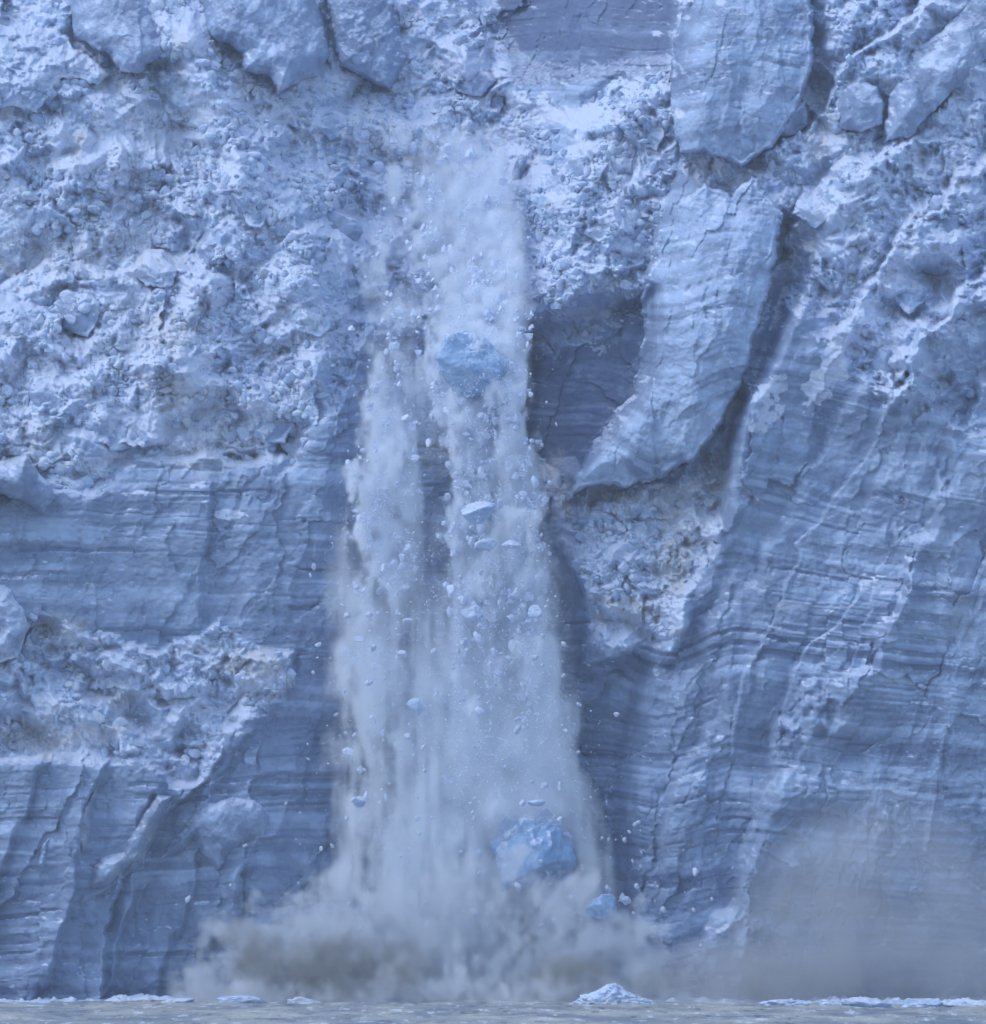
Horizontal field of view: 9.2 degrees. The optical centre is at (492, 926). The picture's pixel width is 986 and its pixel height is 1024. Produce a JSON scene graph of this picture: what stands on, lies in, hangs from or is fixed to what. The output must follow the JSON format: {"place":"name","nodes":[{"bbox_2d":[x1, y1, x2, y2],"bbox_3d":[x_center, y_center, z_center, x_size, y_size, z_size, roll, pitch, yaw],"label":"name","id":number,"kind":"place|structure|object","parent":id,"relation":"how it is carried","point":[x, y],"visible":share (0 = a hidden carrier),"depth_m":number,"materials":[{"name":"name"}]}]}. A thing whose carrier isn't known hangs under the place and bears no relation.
{"place":"outdoors","nodes":[
{"label":"outdoors","id":0,"kind":"place"},
{"bbox_2d":[462,605,482,622],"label":"falling ice block","id":1,"kind":"object","parent":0,"point":[474,612],"depth_m":492.68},
{"bbox_2d":[469,908,478,916],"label":"ice shard","id":2,"kind":"object","parent":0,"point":[474,912],"visible":1,"depth_m":491.40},
{"bbox_2d":[460,501,495,523],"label":"falling ice block","id":3,"kind":"object","parent":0,"point":[483,510],"depth_m":492.89,"materials":[{"name":"ice"}]},
{"bbox_2d":[0,0,985,1000],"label":"glacier front","id":4,"kind":"object","parent":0,"point":[784,678],"visible":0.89,"depth_m":501.12,"materials":[{"name":"ice"}]},
{"bbox_2d":[0,585,29,662],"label":"ice heap","id":5,"kind":"object","parent":4,"relation":"on","point":[14,627],"visible":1,"depth_m":495.51,"materials":[{"name":"ice"}]},
{"bbox_2d":[0,451,54,514],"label":"ice slab","id":6,"kind":"structure","parent":4,"relation":"on","point":[22,478],"depth_m":495.11,"materials":[{"name":"ice"}]},
{"bbox_2d":[28,375,67,407],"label":"ice block","id":7,"kind":"structure","parent":4,"relation":"on","point":[40,391],"depth_m":503.05,"materials":[{"name":"ice"}]},
{"bbox_2d":[0,24,113,112],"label":"ice heap","id":8,"kind":"object","parent":4,"relation":"on","point":[36,63],"visible":1,"depth_m":519.37,"materials":[{"name":"ice"}]},
{"bbox_2d":[38,777,82,866],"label":"ice flake","id":9,"kind":"object","parent":4,"relation":"on","point":[41,861],"visible":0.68,"depth_m":493.30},
{"bbox_2d":[50,290,99,337],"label":"ice block","id":10,"kind":"structure","parent":4,"relation":"on","point":[84,324],"depth_m":508.22,"materials":[{"name":"ice"}]},
{"bbox_2d":[80,785,98,852],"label":"ice flake","id":11,"kind":"object","parent":4,"relation":"on","point":[88,815],"visible":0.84,"depth_m":493.84,"materials":[{"name":"ice"}]},
{"bbox_2d":[68,0,163,74],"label":"serac","id":12,"kind":"object","parent":4,"relation":"on","point":[124,36],"visible":1,"depth_m":520.36,"materials":[{"name":"ice"}]},
{"bbox_2d":[108,421,138,451],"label":"ice block","id":13,"kind":"structure","parent":4,"relation":"on","point":[118,433],"depth_m":501.94,"materials":[{"name":"ice"}]},
{"bbox_2d":[90,794,171,887],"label":"ice flake","id":14,"kind":"object","parent":4,"relation":"on","point":[107,870],"visible":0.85,"depth_m":493.61,"materials":[{"name":"ice"}]},
{"bbox_2d":[135,249,176,287],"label":"ice block","id":15,"kind":"structure","parent":4,"relation":"on","point":[153,261],"depth_m":510.19,"materials":[{"name":"ice"}]},
{"bbox_2d":[158,444,192,455],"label":"ice block","id":16,"kind":"structure","parent":4,"relation":"on","point":[165,450],"depth_m":503.74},
{"bbox_2d":[173,184,196,215],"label":"ice block","id":17,"kind":"structure","parent":4,"relation":"on","point":[181,207],"depth_m":514.91,"materials":[{"name":"ice"}]},
{"bbox_2d":[195,231,225,264],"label":"ice block","id":18,"kind":"structure","parent":4,"relation":"on","point":[204,248],"depth_m":511.42,"materials":[{"name":"ice"}]},
{"bbox_2d":[160,796,268,869],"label":"ice slab","id":19,"kind":"structure","parent":4,"relation":"on","point":[220,830],"depth_m":495.61,"materials":[{"name":"ice"}]},
{"bbox_2d":[211,125,236,144],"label":"ice block","id":20,"kind":"structure","parent":4,"relation":"on","point":[218,140],"depth_m":515.88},
{"bbox_2d":[243,74,258,91],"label":"ice block","id":21,"kind":"structure","parent":4,"relation":"on","point":[249,87],"depth_m":522.45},
{"bbox_2d":[243,205,268,227],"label":"ice block","id":22,"kind":"structure","parent":4,"relation":"on","point":[254,221],"depth_m":511.05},
{"bbox_2d":[254,127,273,159],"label":"ice block","id":23,"kind":"structure","parent":4,"relation":"on","point":[267,155],"depth_m":517.19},
{"bbox_2d":[199,0,329,95],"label":"serac","id":24,"kind":"object","parent":4,"relation":"on","point":[283,45],"visible":1,"depth_m":522.05,"materials":[{"name":"ice"}]},
{"bbox_2d":[253,420,294,447],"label":"ice block","id":25,"kind":"structure","parent":4,"relation":"on","point":[281,430],"depth_m":504.80,"materials":[{"name":"ice"}]},
{"bbox_2d":[268,209,297,237],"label":"ice block","id":26,"kind":"structure","parent":4,"relation":"on","point":[280,230],"depth_m":511.70,"materials":[{"name":"ice"}]},
{"bbox_2d":[288,118,300,129],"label":"ice block","id":27,"kind":"structure","parent":4,"relation":"on","point":[294,123],"depth_m":522.44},
{"bbox_2d":[285,250,326,264],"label":"ice block","id":28,"kind":"structure","parent":4,"relation":"on","point":[318,256],"depth_m":510.78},
{"bbox_2d":[295,315,333,337],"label":"ice block","id":29,"kind":"structure","parent":4,"relation":"on","point":[318,332],"depth_m":505.57,"materials":[{"name":"ice"}]},
{"bbox_2d":[318,110,347,140],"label":"ice block","id":30,"kind":"structure","parent":4,"relation":"on","point":[330,121],"depth_m":523.85,"materials":[{"name":"ice"}]},
{"bbox_2d":[326,211,362,240],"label":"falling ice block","id":31,"kind":"object","parent":4,"relation":"on","point":[349,226],"depth_m":517.94,"materials":[{"name":"ice"}]},
{"bbox_2d":[354,796,365,806],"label":"falling ice block","id":32,"kind":"object","parent":4,"relation":"on","point":[359,803],"depth_m":493.14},
{"bbox_2d":[324,0,406,90],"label":"serac","id":33,"kind":"object","parent":4,"relation":"on","point":[365,36],"visible":1,"depth_m":530.74,"materials":[{"name":"ice"}]},
{"bbox_2d":[365,679,372,685],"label":"ice shard","id":34,"kind":"object","parent":4,"relation":"on","point":[369,681],"visible":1,"depth_m":493.02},
{"bbox_2d":[369,715,375,724],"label":"ice shard","id":35,"kind":"object","parent":4,"relation":"on","point":[372,720],"visible":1,"depth_m":492.21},
{"bbox_2d":[371,644,376,651],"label":"ice shard","id":36,"kind":"object","parent":4,"relation":"on","point":[373,647],"visible":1,"depth_m":491.83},
{"bbox_2d":[376,587,383,594],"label":"ice shard","id":37,"kind":"object","parent":4,"relation":"on","point":[380,590],"visible":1,"depth_m":491.70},
{"bbox_2d":[395,621,400,627],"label":"ice shard","id":38,"kind":"object","parent":4,"relation":"on","point":[398,624],"visible":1,"depth_m":493.41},
{"bbox_2d":[397,650,406,656],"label":"ice shard","id":39,"kind":"object","parent":4,"relation":"on","point":[402,653],"visible":1,"depth_m":493.00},
{"bbox_2d":[394,186,415,198],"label":"falling ice block","id":40,"kind":"object","parent":4,"relation":"on","point":[408,192],"depth_m":524.70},
{"bbox_2d":[402,618,412,622],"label":"ice shard","id":41,"kind":"object","parent":4,"relation":"on","point":[407,620],"visible":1,"depth_m":491.43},
{"bbox_2d":[404,733,410,739],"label":"ice shard","id":42,"kind":"object","parent":4,"relation":"on","point":[407,736],"visible":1,"depth_m":490.98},
{"bbox_2d":[407,698,423,714],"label":"falling ice block","id":43,"kind":"object","parent":4,"relation":"on","point":[415,706],"depth_m":494.10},
{"bbox_2d":[410,201,422,228],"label":"falling ice block","id":44,"kind":"object","parent":4,"relation":"on","point":[416,223],"depth_m":523.49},
{"bbox_2d":[416,230,436,261],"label":"falling ice block","id":45,"kind":"object","parent":4,"relation":"on","point":[422,248],"depth_m":521.20,"materials":[{"name":"ice"}]},
{"bbox_2d":[426,438,430,446],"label":"ice shard","id":46,"kind":"object","parent":4,"relation":"on","point":[428,442],"visible":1,"depth_m":493.33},
{"bbox_2d":[431,648,437,655],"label":"ice shard","id":47,"kind":"object","parent":4,"relation":"on","point":[434,651],"visible":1,"depth_m":492.52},
{"bbox_2d":[437,161,454,192],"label":"falling ice block","id":48,"kind":"object","parent":4,"relation":"on","point":[445,174],"depth_m":525.88,"materials":[{"name":"ice"}]},
{"bbox_2d":[444,493,450,499],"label":"ice shard","id":49,"kind":"object","parent":4,"relation":"on","point":[447,496],"visible":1,"depth_m":493.60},
{"bbox_2d":[447,584,455,597],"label":"falling ice block","id":50,"kind":"object","parent":4,"relation":"on","point":[451,589],"depth_m":492.77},
{"bbox_2d":[342,106,574,814],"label":"falling ice rubble","id":51,"kind":"object","parent":4,"relation":"on","point":[514,473],"visible":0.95,"depth_m":497.77,"materials":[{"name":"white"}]},
{"bbox_2d":[457,596,466,605],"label":"ice shard","id":52,"kind":"object","parent":4,"relation":"on","point":[461,600],"visible":1,"depth_m":491.09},
{"bbox_2d":[436,331,509,398],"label":"falling ice block","id":53,"kind":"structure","parent":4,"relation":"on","point":[455,351],"depth_m":496.94,"materials":[{"name":"ice"}]},
{"bbox_2d":[454,66,495,95],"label":"ice block","id":54,"kind":"structure","parent":4,"relation":"on","point":[480,83],"depth_m":531.88,"materials":[{"name":"ice"}]},
{"bbox_2d":[474,953,478,962],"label":"ice shard","id":55,"kind":"object","parent":4,"relation":"on","point":[476,957],"visible":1,"depth_m":491.55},
{"bbox_2d":[473,631,483,645],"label":"ice shard","id":56,"kind":"object","parent":4,"relation":"on","point":[478,638],"visible":1,"depth_m":491.12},
{"bbox_2d":[476,849,481,857],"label":"ice shard","id":57,"kind":"object","parent":4,"relation":"on","point":[478,852],"visible":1,"depth_m":493.32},
{"bbox_2d":[474,707,484,716],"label":"ice shard","id":58,"kind":"object","parent":4,"relation":"on","point":[478,710],"visible":1,"depth_m":491.09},
{"bbox_2d":[474,538,496,549],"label":"falling ice block","id":59,"kind":"object","parent":4,"relation":"on","point":[482,544],"depth_m":492.86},
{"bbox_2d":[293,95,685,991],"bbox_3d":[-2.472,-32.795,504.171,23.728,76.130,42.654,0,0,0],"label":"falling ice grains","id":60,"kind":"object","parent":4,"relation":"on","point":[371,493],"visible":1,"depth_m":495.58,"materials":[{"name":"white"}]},
{"bbox_2d":[488,661,492,670],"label":"ice shard","id":61,"kind":"object","parent":4,"relation":"on","point":[490,665],"visible":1,"depth_m":492.24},
{"bbox_2d":[0,0,985,780],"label":"ice crumbs","id":62,"kind":"object","parent":4,"relation":"on","point":[610,148],"visible":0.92,"depth_m":510.17,"materials":[{"name":"ice"}]},
{"bbox_2d":[490,94,504,113],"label":"ice block","id":63,"kind":"structure","parent":4,"relation":"on","point":[497,102],"depth_m":532.39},
{"bbox_2d":[497,499,501,508],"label":"ice shard","id":64,"kind":"object","parent":4,"relation":"on","point":[499,504],"visible":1,"depth_m":494.85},
{"bbox_2d":[502,540,521,547],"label":"falling ice block","id":65,"kind":"object","parent":4,"relation":"on","point":[512,543],"depth_m":492.66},
{"bbox_2d":[514,724,520,734],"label":"ice shard","id":66,"kind":"object","parent":4,"relation":"on","point":[517,729],"visible":1,"depth_m":491.52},
{"bbox_2d":[519,800,525,806],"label":"ice shard","id":67,"kind":"object","parent":4,"relation":"on","point":[522,803],"visible":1,"depth_m":490.87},
{"bbox_2d":[520,682,525,688],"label":"ice shard","id":68,"kind":"object","parent":4,"relation":"on","point":[523,685],"visible":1,"depth_m":491.02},
{"bbox_2d":[520,119,538,134],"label":"ice block","id":69,"kind":"structure","parent":4,"relation":"on","point":[529,125],"depth_m":526.84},
{"bbox_2d":[528,605,541,617],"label":"falling ice block","id":70,"kind":"object","parent":4,"relation":"on","point":[535,611],"depth_m":492.78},
{"bbox_2d":[531,475,538,488],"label":"falling ice block","id":71,"kind":"object","parent":4,"relation":"on","point":[535,482],"depth_m":494.18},
{"bbox_2d":[532,655,538,660],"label":"ice shard","id":72,"kind":"object","parent":4,"relation":"on","point":[534,657],"visible":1,"depth_m":492.10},
{"bbox_2d":[527,799,545,805],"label":"falling ice block","id":73,"kind":"object","parent":4,"relation":"on","point":[540,802],"depth_m":491.42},
{"bbox_2d":[541,782,548,788],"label":"ice shard","id":74,"kind":"object","parent":4,"relation":"on","point":[544,785],"visible":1,"depth_m":491.82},
{"bbox_2d":[535,335,560,354],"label":"ice block","id":75,"kind":"structure","parent":4,"relation":"on","point":[557,350],"depth_m":516.99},
{"bbox_2d":[551,916,557,924],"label":"ice shard","id":76,"kind":"object","parent":4,"relation":"on","point":[554,921],"visible":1,"depth_m":491.68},
{"bbox_2d":[558,781,561,791],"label":"ice shard","id":77,"kind":"object","parent":4,"relation":"on","point":[559,785],"visible":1,"depth_m":491.28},
{"bbox_2d":[560,159,607,182],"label":"ice block","id":78,"kind":"structure","parent":4,"relation":"on","point":[576,167],"depth_m":512.54,"materials":[{"name":"ice"}]},
{"bbox_2d":[576,511,618,528],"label":"ice block","id":79,"kind":"structure","parent":4,"relation":"on","point":[596,515],"depth_m":501.95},
{"bbox_2d":[583,212,627,242],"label":"ice block","id":80,"kind":"structure","parent":4,"relation":"on","point":[595,232],"depth_m":507.32,"materials":[{"name":"ice"}]},
{"bbox_2d":[611,146,636,174],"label":"ice block","id":81,"kind":"structure","parent":4,"relation":"on","point":[622,163],"depth_m":510.92,"materials":[{"name":"ice"}]},
{"bbox_2d":[622,896,630,904],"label":"ice shard","id":82,"kind":"object","parent":4,"relation":"on","point":[626,900],"visible":1,"depth_m":492.78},
{"bbox_2d":[641,125,664,151],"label":"ice block","id":83,"kind":"structure","parent":4,"relation":"on","point":[655,135],"depth_m":510.69,"materials":[{"name":"ice"}]},
{"bbox_2d":[650,925,657,932],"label":"ice shard","id":84,"kind":"object","parent":4,"relation":"on","point":[653,928],"visible":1,"depth_m":491.57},
{"bbox_2d":[660,906,666,912],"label":"ice shard","id":85,"kind":"object","parent":4,"relation":"on","point":[662,909],"visible":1,"depth_m":490.92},
{"bbox_2d":[565,175,785,502],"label":"ice pillar","id":86,"kind":"structure","parent":4,"relation":"on","point":[717,253],"depth_m":496.45,"materials":[{"name":"ice"}]},
{"bbox_2d":[692,868,698,876],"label":"falling ice block","id":87,"kind":"object","parent":4,"relation":"on","point":[695,871],"depth_m":490.85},
{"bbox_2d":[669,0,817,167],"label":"ice buttress","id":88,"kind":"structure","parent":4,"relation":"attached to","point":[741,74],"depth_m":506.82,"materials":[{"name":"ice"}]},
{"bbox_2d":[766,163,802,183],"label":"ice block","id":89,"kind":"structure","parent":4,"relation":"on","point":[785,176],"depth_m":505.72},
{"bbox_2d":[779,101,810,137],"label":"serac","id":90,"kind":"object","parent":4,"relation":"on","point":[799,120],"visible":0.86,"depth_m":507.78,"materials":[{"name":"ice"}]},
{"bbox_2d":[788,184,826,233],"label":"ice block","id":91,"kind":"structure","parent":4,"relation":"on","point":[808,203],"depth_m":501.72,"materials":[{"name":"ice"}]},
{"bbox_2d":[830,155,869,187],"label":"ice block","id":92,"kind":"structure","parent":4,"relation":"on","point":[845,163],"depth_m":500.17,"materials":[{"name":"ice"}]},
{"bbox_2d":[836,81,886,131],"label":"serac","id":93,"kind":"object","parent":4,"relation":"on","point":[862,105],"visible":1,"depth_m":503.05,"materials":[{"name":"ice"}]},
{"bbox_2d":[863,344,894,380],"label":"ice block","id":94,"kind":"structure","parent":4,"relation":"on","point":[881,356],"depth_m":495.18,"materials":[{"name":"ice"}]},
{"bbox_2d":[802,552,985,998],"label":"ice buttress","id":95,"kind":"structure","parent":4,"relation":"attached to","point":[930,760],"depth_m":489.22,"materials":[{"name":"ice"}]},
{"bbox_2d":[895,283,934,316],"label":"ice block","id":96,"kind":"structure","parent":4,"relation":"on","point":[908,303],"depth_m":496.79,"materials":[{"name":"ice"}]},
{"bbox_2d":[882,0,985,144],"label":"ice fin","id":97,"kind":"object","parent":4,"relation":"on","point":[946,59],"visible":1,"depth_m":503.38,"materials":[{"name":"ice"}]},
{"bbox_2d":[929,195,958,232],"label":"ice block","id":98,"kind":"structure","parent":4,"relation":"on","point":[950,223],"depth_m":497.80,"materials":[{"name":"ice"}]},
{"bbox_2d":[957,133,982,165],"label":"ice block","id":99,"kind":"structure","parent":4,"relation":"on","point":[961,162],"depth_m":503.70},
{"bbox_2d":[0,997,985,1023],"bbox_3d":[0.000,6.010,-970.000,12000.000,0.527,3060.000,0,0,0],"label":"water","id":100,"kind":"structure","parent":0,"point":[464,1010],"depth_m":422.08,"materials":[{"name":"liquid"}]},
{"bbox_2d":[10,999,51,1002],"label":"floating ice","id":101,"kind":"structure","parent":100,"relation":"on","point":[41,1001],"depth_m":475.15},
{"bbox_2d":[161,998,194,1002],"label":"floating ice","id":102,"kind":"structure","parent":100,"relation":"on","point":[181,1000],"depth_m":479.30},
{"bbox_2d":[216,995,267,1003],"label":"floating ice","id":103,"kind":"structure","parent":100,"relation":"on","point":[239,999],"depth_m":479.05,"materials":[{"name":"ice"}]},
{"bbox_2d":[287,997,321,1002],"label":"floating ice","id":104,"kind":"structure","parent":100,"relation":"on","point":[299,999],"depth_m":477.34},
{"bbox_2d":[0,993,985,1003],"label":"brash ice","id":105,"kind":"structure","parent":100,"relation":"on","point":[142,996],"depth_m":490.34,"materials":[{"name":"ice"}]},
{"bbox_2d":[572,983,656,1004],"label":"floating ice","id":106,"kind":"structure","parent":100,"relation":"on","point":[610,994],"depth_m":472.29,"materials":[{"name":"ice"}]},
{"bbox_2d":[759,999,808,1005],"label":"floating ice","id":107,"kind":"structure","parent":100,"relation":"on","point":[781,1002],"depth_m":463.30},
{"bbox_2d":[820,999,840,1004],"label":"floating ice","id":108,"kind":"structure","parent":100,"relation":"on","point":[825,1002],"depth_m":465.71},
{"bbox_2d":[840,997,895,1007],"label":"floating ice","id":109,"kind":"structure","parent":100,"relation":"on","point":[864,1002],"depth_m":458.41,"materials":[{"name":"ice"}]},
{"bbox_2d":[902,998,942,1006],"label":"floating ice","id":110,"kind":"structure","parent":100,"relation":"on","point":[922,1002],"depth_m":455.49,"materials":[{"name":"ice"}]},
{"bbox_2d":[943,999,985,1006],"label":"floating ice","id":111,"kind":"structure","parent":100,"relation":"on","point":[958,1002],"depth_m":457.57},
{"bbox_2d":[514,882,521,890],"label":"ice shard","id":112,"kind":"object","parent":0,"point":[518,886],"visible":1,"depth_m":491.24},
{"bbox_2d":[512,155,526,180],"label":"falling ice block","id":113,"kind":"object","parent":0,"point":[519,167],"depth_m":524.53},
{"bbox_2d":[490,807,575,890],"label":"falling ice block","id":114,"kind":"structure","parent":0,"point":[553,851],"depth_m":492.64,"materials":[{"name":"ice"}]},
{"bbox_2d":[585,894,616,919],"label":"falling ice block","id":115,"kind":"object","parent":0,"point":[602,907],"depth_m":491.50,"materials":[{"name":"ice"}]}
]}

